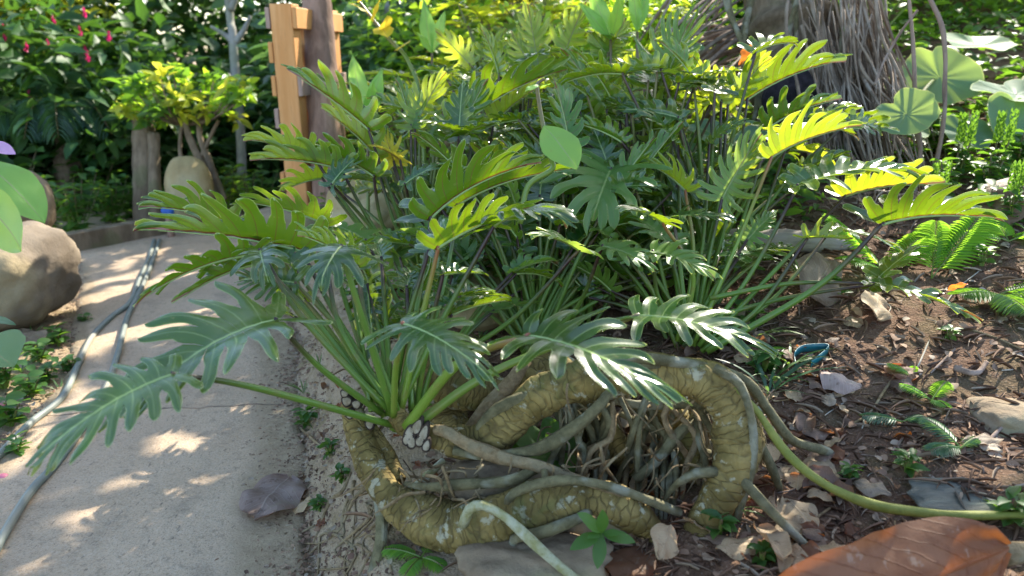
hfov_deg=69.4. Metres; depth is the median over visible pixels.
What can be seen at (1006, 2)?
lobed leaf plant
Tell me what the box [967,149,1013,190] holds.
leafy weed
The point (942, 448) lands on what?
fern
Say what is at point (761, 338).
dead leaf
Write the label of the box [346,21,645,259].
philodendron
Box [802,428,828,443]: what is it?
dead leaf
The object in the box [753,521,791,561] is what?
dead leaf
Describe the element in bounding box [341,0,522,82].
lit bush
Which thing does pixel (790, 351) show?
grass tuft
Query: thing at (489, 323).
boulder
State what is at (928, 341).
twig
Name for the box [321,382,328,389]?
dead leaf
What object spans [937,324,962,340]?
sprout
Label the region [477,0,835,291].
philodendron
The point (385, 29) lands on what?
arching shoot
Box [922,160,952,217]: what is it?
leafy weed
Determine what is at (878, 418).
fern
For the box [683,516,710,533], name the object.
dead leaf
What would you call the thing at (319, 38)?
wooden post
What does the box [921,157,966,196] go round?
leafy weed
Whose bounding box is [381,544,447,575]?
small plant
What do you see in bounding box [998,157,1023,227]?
leafy weed
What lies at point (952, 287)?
dying leaf
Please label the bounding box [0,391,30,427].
leafy weed
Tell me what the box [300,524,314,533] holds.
twig
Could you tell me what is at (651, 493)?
dead leaf
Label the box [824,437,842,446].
dead leaf
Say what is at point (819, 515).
twig
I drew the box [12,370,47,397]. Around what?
leafy weed
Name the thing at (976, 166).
fern
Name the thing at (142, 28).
hedge bush
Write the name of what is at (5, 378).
leafy weed
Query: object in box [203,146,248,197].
leafy weed
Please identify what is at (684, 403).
philodendron
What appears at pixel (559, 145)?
climbing vine
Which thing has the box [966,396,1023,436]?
boulder
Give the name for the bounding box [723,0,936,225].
tree
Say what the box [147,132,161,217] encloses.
wooden stump
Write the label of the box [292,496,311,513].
dead leaf
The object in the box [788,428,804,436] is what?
dead leaf
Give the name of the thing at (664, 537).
rock
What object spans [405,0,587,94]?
lobed leaf plant
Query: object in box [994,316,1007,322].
dead leaf
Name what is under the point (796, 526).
dead leaf
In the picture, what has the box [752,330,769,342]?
dead leaf
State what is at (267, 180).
leafy weed
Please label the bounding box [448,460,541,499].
boulder
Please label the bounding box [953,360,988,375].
twig
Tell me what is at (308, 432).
dead leaf
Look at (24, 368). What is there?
grass tuft
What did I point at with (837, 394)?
dead leaf
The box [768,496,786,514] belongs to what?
dead leaf
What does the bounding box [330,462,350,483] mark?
sprout
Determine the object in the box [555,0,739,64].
lit bush
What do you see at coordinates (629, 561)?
rock
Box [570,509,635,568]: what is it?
seedling
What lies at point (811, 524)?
dead leaf
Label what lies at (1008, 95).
round leaf plant
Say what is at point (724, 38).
dead palm frond heap
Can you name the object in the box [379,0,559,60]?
glossy bush
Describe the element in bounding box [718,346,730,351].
dead leaf
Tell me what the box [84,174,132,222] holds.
leafy weed
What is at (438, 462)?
stick
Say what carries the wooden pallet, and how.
on the ground at (1006, 384)
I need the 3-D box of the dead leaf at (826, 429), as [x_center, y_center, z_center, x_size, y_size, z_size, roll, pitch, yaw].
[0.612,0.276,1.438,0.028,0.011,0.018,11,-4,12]
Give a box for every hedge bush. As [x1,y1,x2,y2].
[34,0,169,55]
[43,0,271,159]
[178,0,381,124]
[342,0,466,51]
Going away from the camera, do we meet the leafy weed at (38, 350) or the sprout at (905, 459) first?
the sprout at (905, 459)
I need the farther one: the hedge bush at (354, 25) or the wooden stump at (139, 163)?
the hedge bush at (354, 25)
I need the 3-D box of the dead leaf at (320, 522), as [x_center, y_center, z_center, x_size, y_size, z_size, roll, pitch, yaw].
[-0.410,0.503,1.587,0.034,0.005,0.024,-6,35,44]
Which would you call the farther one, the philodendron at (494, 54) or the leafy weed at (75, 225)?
the leafy weed at (75, 225)
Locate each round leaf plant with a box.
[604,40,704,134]
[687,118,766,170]
[872,33,1021,134]
[908,113,993,149]
[970,76,1023,142]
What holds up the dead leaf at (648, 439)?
on the leaf litter
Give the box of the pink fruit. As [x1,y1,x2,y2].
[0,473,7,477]
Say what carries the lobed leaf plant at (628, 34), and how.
on the ground at (1006, 384)
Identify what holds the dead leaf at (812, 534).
on the ground at (1006, 384)
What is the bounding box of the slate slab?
[906,477,997,510]
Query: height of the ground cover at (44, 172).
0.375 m
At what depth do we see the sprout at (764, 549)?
1.15 m
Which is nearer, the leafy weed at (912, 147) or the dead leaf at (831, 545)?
the dead leaf at (831, 545)
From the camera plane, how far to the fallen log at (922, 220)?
2.22 m
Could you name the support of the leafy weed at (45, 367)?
on the ground at (1006, 384)
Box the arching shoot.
[349,0,426,171]
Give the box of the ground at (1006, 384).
[0,0,1023,575]
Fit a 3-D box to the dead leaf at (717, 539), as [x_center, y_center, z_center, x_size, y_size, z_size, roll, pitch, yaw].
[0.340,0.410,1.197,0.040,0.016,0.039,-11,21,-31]
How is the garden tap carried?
on the path
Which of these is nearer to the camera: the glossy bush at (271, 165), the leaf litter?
the leaf litter
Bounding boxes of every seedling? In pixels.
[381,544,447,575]
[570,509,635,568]
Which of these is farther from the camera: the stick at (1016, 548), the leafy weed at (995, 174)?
the leafy weed at (995, 174)
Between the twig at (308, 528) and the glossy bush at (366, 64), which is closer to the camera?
the twig at (308, 528)
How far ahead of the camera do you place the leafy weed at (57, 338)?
2.62 m
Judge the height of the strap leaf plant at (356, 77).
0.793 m
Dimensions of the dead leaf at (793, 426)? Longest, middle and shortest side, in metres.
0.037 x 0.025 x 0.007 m
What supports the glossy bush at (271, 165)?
on the ground at (1006, 384)
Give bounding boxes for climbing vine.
[517,78,581,223]
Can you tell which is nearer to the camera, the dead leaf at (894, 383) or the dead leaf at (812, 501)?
the dead leaf at (812, 501)
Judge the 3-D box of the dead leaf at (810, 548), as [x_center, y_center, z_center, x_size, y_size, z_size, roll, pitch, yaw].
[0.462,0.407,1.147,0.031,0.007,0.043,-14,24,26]
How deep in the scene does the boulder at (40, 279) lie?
2.69 m
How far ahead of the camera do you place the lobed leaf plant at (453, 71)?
2.75 m
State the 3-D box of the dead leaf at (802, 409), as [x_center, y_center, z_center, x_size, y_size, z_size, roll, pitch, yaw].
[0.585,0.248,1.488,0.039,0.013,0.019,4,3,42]
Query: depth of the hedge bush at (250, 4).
7.07 m
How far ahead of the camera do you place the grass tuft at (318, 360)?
2.25 m
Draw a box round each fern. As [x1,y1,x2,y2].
[822,214,937,267]
[860,412,927,425]
[887,363,917,374]
[914,215,1000,278]
[917,416,983,457]
[947,282,1023,317]
[951,157,1023,173]
[961,220,1023,241]
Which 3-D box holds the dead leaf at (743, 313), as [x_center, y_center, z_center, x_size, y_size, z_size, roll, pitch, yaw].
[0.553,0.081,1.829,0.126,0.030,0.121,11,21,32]
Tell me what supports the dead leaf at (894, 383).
on the ground at (1006, 384)
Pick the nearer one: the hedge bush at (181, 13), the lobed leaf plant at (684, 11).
the lobed leaf plant at (684, 11)
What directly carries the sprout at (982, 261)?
on the ground at (1006, 384)
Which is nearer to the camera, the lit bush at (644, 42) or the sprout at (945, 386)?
the sprout at (945, 386)
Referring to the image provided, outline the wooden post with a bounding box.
[302,0,345,206]
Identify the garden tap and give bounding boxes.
[161,207,174,236]
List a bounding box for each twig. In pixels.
[298,425,341,453]
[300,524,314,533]
[773,488,795,493]
[791,505,831,542]
[847,366,901,426]
[917,271,978,366]
[930,348,955,373]
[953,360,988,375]
[970,330,1021,349]
[991,426,1002,437]
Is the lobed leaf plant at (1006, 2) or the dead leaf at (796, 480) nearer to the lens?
the dead leaf at (796, 480)
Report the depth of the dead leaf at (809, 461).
1.34 m
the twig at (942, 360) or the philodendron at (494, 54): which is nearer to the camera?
the twig at (942, 360)
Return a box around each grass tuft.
[14,353,46,372]
[47,380,80,395]
[283,380,307,394]
[293,417,312,428]
[302,354,326,369]
[472,330,503,339]
[700,486,765,517]
[716,324,802,338]
[718,356,839,394]
[739,349,816,385]
[759,343,828,368]
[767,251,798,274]
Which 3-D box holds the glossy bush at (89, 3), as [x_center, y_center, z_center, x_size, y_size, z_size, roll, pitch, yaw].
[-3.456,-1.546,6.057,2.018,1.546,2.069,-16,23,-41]
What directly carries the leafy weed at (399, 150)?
on the ground at (1006, 384)
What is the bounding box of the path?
[0,183,309,575]
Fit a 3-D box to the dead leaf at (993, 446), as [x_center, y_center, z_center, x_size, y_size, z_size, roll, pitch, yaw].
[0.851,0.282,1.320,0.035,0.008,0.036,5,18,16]
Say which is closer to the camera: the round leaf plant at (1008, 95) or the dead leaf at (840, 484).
the dead leaf at (840, 484)
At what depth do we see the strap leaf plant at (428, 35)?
2.99 m
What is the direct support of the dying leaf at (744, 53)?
on the philodendron at (590, 96)
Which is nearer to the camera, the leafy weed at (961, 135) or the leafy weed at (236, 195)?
the leafy weed at (961, 135)
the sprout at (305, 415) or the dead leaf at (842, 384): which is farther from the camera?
the sprout at (305, 415)
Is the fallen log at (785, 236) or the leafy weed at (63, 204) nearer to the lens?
the fallen log at (785, 236)
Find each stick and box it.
[411,458,445,490]
[1007,541,1023,566]
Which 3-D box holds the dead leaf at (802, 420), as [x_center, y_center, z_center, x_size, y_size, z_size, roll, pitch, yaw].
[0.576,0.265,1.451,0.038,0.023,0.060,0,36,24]
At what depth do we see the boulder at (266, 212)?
3.30 m
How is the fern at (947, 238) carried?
on the ground at (1006, 384)
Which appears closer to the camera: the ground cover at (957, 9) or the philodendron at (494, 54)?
the philodendron at (494, 54)
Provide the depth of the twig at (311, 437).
1.93 m
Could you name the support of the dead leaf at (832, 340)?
on the ground at (1006, 384)
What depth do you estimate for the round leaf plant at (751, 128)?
2.36 m
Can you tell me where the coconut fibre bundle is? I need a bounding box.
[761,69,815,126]
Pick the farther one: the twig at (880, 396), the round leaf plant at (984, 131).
the round leaf plant at (984, 131)
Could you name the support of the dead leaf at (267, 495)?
on the path
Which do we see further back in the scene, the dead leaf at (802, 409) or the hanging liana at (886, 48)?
the hanging liana at (886, 48)
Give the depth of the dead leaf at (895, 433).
1.39 m
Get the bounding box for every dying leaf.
[739,44,751,64]
[948,282,967,290]
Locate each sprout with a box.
[291,405,318,428]
[307,494,327,511]
[316,438,339,459]
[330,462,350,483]
[700,509,739,538]
[734,299,767,327]
[746,344,786,372]
[747,540,776,570]
[825,276,851,302]
[837,461,864,479]
[890,448,930,477]
[899,381,954,407]
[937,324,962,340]
[972,244,1000,266]
[984,485,1023,527]
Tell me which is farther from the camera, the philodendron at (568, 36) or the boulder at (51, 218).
the boulder at (51, 218)
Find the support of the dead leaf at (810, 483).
on the ground at (1006, 384)
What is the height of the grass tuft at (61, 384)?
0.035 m
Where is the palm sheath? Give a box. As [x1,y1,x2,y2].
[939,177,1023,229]
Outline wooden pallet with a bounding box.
[264,3,348,205]
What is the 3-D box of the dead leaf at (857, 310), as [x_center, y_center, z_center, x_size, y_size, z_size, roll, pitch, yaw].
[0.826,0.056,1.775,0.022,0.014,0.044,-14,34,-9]
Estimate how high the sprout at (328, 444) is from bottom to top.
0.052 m
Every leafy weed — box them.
[0,359,27,388]
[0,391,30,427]
[1,430,30,455]
[12,143,52,175]
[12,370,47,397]
[22,338,53,362]
[24,361,61,382]
[40,167,109,231]
[43,322,69,346]
[47,174,80,221]
[49,180,67,227]
[51,144,129,208]
[51,354,80,372]
[77,312,92,320]
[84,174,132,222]
[104,178,132,218]
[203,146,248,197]
[219,162,267,209]
[220,168,252,207]
[223,182,237,207]
[225,170,259,213]
[236,169,280,208]
[344,115,360,152]
[388,142,427,193]
[872,133,905,158]
[894,134,929,174]
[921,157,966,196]
[922,108,956,152]
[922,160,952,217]
[942,109,980,185]
[945,114,978,162]
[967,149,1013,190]
[972,179,1002,207]
[977,107,1019,182]
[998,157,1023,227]
[1001,129,1023,173]
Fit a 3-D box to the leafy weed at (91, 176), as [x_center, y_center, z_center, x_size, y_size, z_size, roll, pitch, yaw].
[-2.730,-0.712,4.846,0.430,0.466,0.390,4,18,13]
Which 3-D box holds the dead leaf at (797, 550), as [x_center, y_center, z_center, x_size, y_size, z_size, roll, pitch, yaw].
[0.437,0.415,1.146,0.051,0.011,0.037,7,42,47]
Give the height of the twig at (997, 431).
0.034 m
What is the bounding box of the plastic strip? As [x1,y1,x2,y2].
[793,343,828,366]
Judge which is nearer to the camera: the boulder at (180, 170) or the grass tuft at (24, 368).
the grass tuft at (24, 368)
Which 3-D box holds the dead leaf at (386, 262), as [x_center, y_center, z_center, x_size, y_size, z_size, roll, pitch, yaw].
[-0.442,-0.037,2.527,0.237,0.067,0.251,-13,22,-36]
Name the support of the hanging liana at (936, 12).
hanging from the tree at (852, 78)
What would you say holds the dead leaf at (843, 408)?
on the ground at (1006, 384)
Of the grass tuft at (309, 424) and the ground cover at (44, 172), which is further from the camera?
the ground cover at (44, 172)
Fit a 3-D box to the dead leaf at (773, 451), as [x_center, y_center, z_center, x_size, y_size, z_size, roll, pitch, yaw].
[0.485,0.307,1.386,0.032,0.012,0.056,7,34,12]
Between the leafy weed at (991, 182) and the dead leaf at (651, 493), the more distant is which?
the leafy weed at (991, 182)
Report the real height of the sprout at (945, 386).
0.025 m
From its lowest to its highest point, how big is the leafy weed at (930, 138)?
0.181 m
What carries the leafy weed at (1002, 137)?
on the ground at (1006, 384)
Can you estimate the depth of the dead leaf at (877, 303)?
1.75 m
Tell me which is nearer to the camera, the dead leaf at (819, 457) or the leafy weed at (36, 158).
the dead leaf at (819, 457)
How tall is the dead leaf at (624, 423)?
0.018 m
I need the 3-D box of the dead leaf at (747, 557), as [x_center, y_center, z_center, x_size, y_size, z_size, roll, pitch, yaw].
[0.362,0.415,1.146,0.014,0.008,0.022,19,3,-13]
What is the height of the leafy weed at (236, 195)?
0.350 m
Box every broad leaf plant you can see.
[0,141,47,367]
[512,417,576,472]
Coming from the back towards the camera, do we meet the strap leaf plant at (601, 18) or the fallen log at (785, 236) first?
the strap leaf plant at (601, 18)
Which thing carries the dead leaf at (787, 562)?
on the leaf litter
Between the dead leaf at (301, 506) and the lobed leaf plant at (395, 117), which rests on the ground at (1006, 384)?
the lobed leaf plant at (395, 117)
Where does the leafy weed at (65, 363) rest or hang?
on the ground at (1006, 384)
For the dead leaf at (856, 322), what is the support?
on the ground at (1006, 384)
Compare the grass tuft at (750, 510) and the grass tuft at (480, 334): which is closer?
the grass tuft at (750, 510)
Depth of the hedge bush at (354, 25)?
7.26 m
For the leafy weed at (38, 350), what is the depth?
2.46 m
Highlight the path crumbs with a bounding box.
[0,262,428,575]
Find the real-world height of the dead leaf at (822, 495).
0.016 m
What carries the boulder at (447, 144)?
on the ground at (1006, 384)
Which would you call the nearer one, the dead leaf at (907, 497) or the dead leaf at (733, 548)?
the dead leaf at (733, 548)
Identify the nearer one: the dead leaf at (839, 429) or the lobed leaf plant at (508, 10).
the dead leaf at (839, 429)
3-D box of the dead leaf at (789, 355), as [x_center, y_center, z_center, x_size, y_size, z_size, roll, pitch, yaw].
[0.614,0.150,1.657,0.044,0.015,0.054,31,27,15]
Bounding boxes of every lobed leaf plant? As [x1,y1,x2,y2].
[336,78,462,164]
[347,61,532,154]
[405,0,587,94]
[420,65,555,115]
[457,0,687,67]
[503,27,679,148]
[551,0,730,87]
[833,0,966,25]
[931,0,954,10]
[998,0,1023,11]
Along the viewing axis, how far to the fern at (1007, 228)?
2.02 m
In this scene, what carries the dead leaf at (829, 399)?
on the ground at (1006, 384)
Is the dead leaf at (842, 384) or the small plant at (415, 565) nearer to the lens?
the small plant at (415, 565)
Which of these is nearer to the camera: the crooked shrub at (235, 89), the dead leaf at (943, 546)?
the dead leaf at (943, 546)
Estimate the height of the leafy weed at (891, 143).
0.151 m
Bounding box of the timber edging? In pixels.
[65,217,174,250]
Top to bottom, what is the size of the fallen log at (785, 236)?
0.098 m
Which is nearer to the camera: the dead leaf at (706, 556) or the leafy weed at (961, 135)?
the dead leaf at (706, 556)
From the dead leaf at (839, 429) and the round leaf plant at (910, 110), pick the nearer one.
the dead leaf at (839, 429)
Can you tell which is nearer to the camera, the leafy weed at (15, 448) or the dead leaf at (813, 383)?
the dead leaf at (813, 383)
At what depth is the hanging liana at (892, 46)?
2.35 m
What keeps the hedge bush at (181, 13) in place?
on the ground at (1006, 384)
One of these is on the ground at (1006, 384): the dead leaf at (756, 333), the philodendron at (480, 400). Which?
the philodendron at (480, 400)
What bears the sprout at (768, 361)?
on the ground at (1006, 384)
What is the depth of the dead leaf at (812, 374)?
1.58 m
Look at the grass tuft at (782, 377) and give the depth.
1.56 m
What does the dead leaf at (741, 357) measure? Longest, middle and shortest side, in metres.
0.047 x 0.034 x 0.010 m
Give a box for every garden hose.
[0,238,161,551]
[0,239,155,458]
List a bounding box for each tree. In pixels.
[210,0,251,197]
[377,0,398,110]
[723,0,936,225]
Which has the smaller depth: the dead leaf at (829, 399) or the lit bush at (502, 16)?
the dead leaf at (829, 399)
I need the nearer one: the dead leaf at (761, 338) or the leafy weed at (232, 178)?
the dead leaf at (761, 338)
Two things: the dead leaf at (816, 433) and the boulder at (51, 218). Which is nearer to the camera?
the dead leaf at (816, 433)
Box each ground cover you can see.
[29,154,52,173]
[345,0,1023,148]
[688,0,1023,185]
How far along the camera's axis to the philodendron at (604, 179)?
1.86 m
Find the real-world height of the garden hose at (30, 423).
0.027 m
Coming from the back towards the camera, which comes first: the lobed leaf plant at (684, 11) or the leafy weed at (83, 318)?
the lobed leaf plant at (684, 11)
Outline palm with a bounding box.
[0,94,131,208]
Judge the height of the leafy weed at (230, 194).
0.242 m
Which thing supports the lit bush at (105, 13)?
on the ground at (1006, 384)
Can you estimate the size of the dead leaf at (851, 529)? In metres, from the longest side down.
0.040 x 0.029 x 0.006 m
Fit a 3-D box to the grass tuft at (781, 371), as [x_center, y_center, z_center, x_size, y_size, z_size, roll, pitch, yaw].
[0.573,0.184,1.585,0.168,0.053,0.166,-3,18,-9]
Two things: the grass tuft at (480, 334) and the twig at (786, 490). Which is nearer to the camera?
the twig at (786, 490)
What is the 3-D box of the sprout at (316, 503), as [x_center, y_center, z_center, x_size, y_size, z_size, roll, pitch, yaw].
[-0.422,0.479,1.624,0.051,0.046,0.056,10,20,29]
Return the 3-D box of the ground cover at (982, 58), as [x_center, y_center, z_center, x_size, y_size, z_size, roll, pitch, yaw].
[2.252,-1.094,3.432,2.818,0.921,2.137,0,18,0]
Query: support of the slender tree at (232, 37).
on the ground at (1006, 384)
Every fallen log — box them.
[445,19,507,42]
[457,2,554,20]
[726,228,854,252]
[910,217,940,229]
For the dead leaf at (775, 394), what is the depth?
1.54 m
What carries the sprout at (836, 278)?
on the ground at (1006, 384)
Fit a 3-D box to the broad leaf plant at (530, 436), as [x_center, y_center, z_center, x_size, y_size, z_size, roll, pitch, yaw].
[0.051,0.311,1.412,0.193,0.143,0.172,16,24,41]
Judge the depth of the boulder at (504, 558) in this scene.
1.19 m
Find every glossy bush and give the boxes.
[0,6,77,171]
[18,0,164,179]
[22,0,273,213]
[137,16,284,192]
[216,0,442,141]
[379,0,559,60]
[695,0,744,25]
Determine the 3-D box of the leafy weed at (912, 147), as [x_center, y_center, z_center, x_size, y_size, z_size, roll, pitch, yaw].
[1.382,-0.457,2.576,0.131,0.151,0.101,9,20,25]
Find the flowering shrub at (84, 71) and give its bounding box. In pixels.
[0,0,252,213]
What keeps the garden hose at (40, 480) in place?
on the path
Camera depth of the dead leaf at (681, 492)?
1.32 m
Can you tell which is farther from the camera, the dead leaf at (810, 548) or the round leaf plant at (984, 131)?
the round leaf plant at (984, 131)
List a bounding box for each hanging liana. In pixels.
[873,10,918,85]
[874,0,925,188]
[907,0,922,198]
[928,0,947,198]
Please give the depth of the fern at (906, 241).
1.98 m
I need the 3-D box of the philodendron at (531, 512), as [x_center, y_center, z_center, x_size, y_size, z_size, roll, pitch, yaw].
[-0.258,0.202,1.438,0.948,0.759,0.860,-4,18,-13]
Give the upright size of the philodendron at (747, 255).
0.750 m
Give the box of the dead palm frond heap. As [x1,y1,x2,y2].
[635,0,749,120]
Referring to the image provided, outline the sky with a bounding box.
[31,0,343,60]
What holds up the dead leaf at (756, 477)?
on the ground at (1006, 384)
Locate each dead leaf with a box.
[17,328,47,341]
[239,473,306,520]
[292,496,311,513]
[304,431,312,438]
[315,518,325,526]
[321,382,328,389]
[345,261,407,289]
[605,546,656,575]
[620,410,647,430]
[629,477,646,491]
[644,489,659,498]
[645,431,656,443]
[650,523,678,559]
[677,487,685,497]
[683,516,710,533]
[684,346,698,356]
[700,553,720,561]
[705,533,729,552]
[714,307,759,334]
[715,536,761,559]
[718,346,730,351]
[734,352,751,362]
[741,553,750,560]
[751,335,768,343]
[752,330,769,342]
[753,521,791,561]
[754,390,778,401]
[754,475,770,480]
[765,442,779,461]
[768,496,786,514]
[775,463,791,478]
[775,520,802,536]
[776,555,793,572]
[778,349,792,359]
[779,516,1011,575]
[780,496,819,526]
[784,467,803,489]
[785,389,803,402]
[787,421,797,431]
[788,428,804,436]
[791,544,807,563]
[793,408,811,414]
[795,412,815,436]
[799,513,824,535]
[800,477,822,492]
[800,540,819,558]
[801,456,841,488]
[801,528,828,540]
[802,370,817,376]
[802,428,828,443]
[802,477,817,487]
[804,488,834,503]
[805,500,818,503]
[806,377,824,389]
[807,452,834,460]
[809,465,839,483]
[818,540,836,551]
[820,371,861,394]
[820,427,833,433]
[821,393,835,405]
[823,480,853,495]
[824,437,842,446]
[825,337,839,343]
[829,444,844,460]
[834,391,854,396]
[835,403,848,414]
[835,427,843,431]
[843,316,863,327]
[845,522,860,537]
[850,307,861,317]
[854,478,891,496]
[861,290,892,320]
[884,363,918,380]
[889,376,913,392]
[891,430,911,437]
[902,495,913,500]
[960,433,1003,445]
[979,443,1002,452]
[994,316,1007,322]
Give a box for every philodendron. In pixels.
[25,180,682,575]
[224,139,1023,545]
[241,53,570,270]
[295,221,657,425]
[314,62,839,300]
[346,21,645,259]
[378,80,717,354]
[435,0,649,122]
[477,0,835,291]
[497,32,882,278]
[545,38,1007,354]
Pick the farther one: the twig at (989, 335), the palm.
the palm
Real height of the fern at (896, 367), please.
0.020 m
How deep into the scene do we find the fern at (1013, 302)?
1.72 m
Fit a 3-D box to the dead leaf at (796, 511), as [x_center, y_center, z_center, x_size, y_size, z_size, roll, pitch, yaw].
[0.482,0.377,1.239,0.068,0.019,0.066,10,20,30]
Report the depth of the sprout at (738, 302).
1.80 m
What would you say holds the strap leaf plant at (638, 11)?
on the ground at (1006, 384)
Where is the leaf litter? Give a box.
[333,97,1023,575]
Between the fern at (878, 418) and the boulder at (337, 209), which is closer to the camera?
the fern at (878, 418)
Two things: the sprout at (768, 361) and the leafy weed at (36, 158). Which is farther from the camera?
the leafy weed at (36, 158)
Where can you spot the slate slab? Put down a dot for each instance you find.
(925, 494)
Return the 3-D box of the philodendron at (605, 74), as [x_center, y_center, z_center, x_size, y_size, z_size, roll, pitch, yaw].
[0.504,-0.418,2.221,1.160,0.654,0.629,0,18,0]
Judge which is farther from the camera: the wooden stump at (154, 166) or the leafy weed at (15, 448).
the wooden stump at (154, 166)
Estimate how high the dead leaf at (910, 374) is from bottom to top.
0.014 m
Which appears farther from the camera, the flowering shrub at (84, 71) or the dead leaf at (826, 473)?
the flowering shrub at (84, 71)
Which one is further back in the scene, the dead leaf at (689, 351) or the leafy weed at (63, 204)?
the leafy weed at (63, 204)
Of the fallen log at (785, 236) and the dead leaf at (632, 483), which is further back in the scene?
the fallen log at (785, 236)
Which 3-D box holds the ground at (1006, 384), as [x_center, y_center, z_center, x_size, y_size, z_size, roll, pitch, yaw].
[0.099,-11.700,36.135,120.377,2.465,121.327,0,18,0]
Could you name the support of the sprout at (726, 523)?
on the ground at (1006, 384)
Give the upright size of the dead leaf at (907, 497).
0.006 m
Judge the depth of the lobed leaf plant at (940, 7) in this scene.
4.57 m
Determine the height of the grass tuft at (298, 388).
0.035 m
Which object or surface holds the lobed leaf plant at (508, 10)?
on the ground at (1006, 384)
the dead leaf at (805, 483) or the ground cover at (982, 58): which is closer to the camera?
the dead leaf at (805, 483)
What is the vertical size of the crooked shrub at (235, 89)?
0.824 m
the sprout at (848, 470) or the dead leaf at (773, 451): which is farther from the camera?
the dead leaf at (773, 451)
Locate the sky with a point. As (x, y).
(240, 3)
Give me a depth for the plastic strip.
1.66 m
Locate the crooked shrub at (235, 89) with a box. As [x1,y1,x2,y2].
[101,62,271,199]
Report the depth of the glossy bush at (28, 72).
5.70 m
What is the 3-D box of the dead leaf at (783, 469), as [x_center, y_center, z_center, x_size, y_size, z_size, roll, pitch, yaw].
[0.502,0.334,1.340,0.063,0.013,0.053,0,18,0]
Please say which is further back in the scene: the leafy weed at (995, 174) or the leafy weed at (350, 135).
the leafy weed at (350, 135)
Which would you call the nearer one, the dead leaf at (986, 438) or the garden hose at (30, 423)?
the dead leaf at (986, 438)
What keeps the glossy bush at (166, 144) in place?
on the ground at (1006, 384)
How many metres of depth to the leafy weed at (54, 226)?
4.33 m
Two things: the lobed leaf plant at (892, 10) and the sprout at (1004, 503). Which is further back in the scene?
the lobed leaf plant at (892, 10)
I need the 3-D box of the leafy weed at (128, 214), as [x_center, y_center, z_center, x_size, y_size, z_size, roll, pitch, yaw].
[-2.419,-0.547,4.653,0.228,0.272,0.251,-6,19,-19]
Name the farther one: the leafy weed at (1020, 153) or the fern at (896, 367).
the leafy weed at (1020, 153)
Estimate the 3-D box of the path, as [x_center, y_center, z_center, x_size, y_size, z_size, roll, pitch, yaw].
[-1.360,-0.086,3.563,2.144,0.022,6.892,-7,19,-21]
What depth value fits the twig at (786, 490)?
1.29 m
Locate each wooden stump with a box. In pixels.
[131,117,154,219]
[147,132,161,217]
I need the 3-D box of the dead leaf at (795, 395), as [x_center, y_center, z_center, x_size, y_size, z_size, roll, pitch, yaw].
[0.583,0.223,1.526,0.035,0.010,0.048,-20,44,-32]
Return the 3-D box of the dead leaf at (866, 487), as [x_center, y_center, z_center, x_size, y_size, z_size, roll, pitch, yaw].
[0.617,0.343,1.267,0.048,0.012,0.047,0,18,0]
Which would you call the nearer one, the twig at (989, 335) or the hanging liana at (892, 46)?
the twig at (989, 335)
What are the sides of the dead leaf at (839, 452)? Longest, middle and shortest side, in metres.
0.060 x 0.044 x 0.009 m
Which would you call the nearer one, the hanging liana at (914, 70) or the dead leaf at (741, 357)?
the dead leaf at (741, 357)
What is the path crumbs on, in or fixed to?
on the path
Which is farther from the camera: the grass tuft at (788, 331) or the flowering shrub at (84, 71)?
the flowering shrub at (84, 71)
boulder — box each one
[0,221,81,331]
[20,171,55,226]
[164,156,213,221]
[248,207,314,244]
[324,169,405,239]
[428,267,511,331]
[440,109,480,151]
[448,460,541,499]
[454,532,613,575]
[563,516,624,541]
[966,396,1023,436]
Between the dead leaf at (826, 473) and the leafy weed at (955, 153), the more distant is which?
the leafy weed at (955, 153)
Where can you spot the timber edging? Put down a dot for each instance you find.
(101, 236)
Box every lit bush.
[0,0,153,70]
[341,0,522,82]
[418,0,741,44]
[465,0,716,108]
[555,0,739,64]
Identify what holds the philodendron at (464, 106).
on the ground at (1006, 384)
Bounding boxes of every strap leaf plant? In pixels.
[348,53,383,229]
[416,0,445,163]
[579,0,623,140]
[629,0,648,140]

